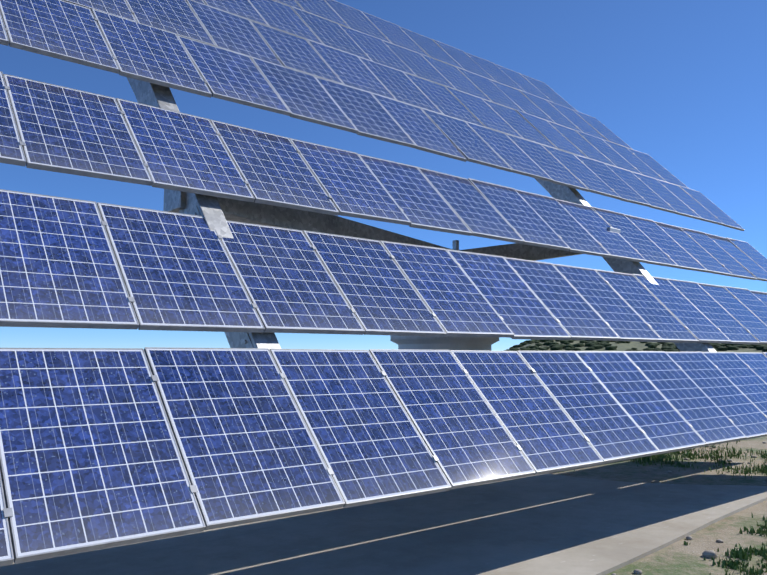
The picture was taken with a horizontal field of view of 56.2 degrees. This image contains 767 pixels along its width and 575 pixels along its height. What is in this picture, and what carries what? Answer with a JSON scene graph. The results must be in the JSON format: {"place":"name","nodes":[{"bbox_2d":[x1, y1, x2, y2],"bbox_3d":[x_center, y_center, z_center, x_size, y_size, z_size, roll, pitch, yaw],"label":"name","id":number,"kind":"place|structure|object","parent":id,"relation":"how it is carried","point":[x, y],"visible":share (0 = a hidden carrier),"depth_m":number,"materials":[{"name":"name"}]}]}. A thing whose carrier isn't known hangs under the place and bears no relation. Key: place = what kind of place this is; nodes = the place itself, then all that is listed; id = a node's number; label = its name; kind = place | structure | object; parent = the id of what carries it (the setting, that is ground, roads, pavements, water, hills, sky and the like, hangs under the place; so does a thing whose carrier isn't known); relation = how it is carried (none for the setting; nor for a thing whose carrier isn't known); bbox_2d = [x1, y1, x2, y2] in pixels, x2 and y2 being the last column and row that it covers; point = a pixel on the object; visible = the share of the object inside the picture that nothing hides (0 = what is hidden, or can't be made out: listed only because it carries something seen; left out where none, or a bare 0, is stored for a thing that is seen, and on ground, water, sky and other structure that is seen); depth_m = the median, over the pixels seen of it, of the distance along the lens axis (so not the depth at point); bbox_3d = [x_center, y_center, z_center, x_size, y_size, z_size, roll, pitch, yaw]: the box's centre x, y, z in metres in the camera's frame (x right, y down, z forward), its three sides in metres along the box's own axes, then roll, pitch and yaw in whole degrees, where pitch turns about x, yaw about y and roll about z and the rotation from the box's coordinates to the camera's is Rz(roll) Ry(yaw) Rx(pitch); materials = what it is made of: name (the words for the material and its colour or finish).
{"place":"outdoors","nodes":[
{"label":"outdoors","id":0,"kind":"place"},
{"bbox_2d":[0,0,766,350],"label":"sky","id":1,"kind":"structure","parent":0,"point":[682,83],"materials":[{"name":"blue"}]},
{"bbox_2d":[503,339,766,352],"bbox_3d":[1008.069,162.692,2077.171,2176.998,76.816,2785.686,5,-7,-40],"label":"distant hill","id":2,"kind":"structure","parent":0,"point":[563,345],"depth_m":1616.04,"materials":[{"name":"green plant"}]},
{"bbox_2d":[549,436,766,574],"bbox_3d":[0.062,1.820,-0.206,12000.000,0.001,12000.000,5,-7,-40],"label":"ground","id":3,"kind":"structure","parent":0,"point":[679,557],"depth_m":8.41,"materials":[{"name":"beige soil"}]},
{"bbox_2d":[0,473,766,574],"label":"road","id":4,"kind":"structure","parent":3,"relation":"on","point":[547,524],"depth_m":7.16,"materials":[{"name":"black asphalt"}]},
{"bbox_2d":[0,0,766,565],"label":"solar tracker","id":5,"kind":"object","parent":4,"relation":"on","point":[250,242],"visible":1,"depth_m":6.96,"materials":[{"name":"glass"}]},
{"bbox_2d":[558,440,766,574],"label":"grass tufts","id":6,"kind":"object","parent":3,"relation":"on","point":[741,554],"depth_m":11.34,"materials":[{"name":"green plant"}]},
{"bbox_2d":[567,442,766,574],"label":"stones","id":7,"kind":"object","parent":3,"relation":"on","point":[708,553],"visible":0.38,"depth_m":7.06,"materials":[{"name":"grey stone"}]}
]}

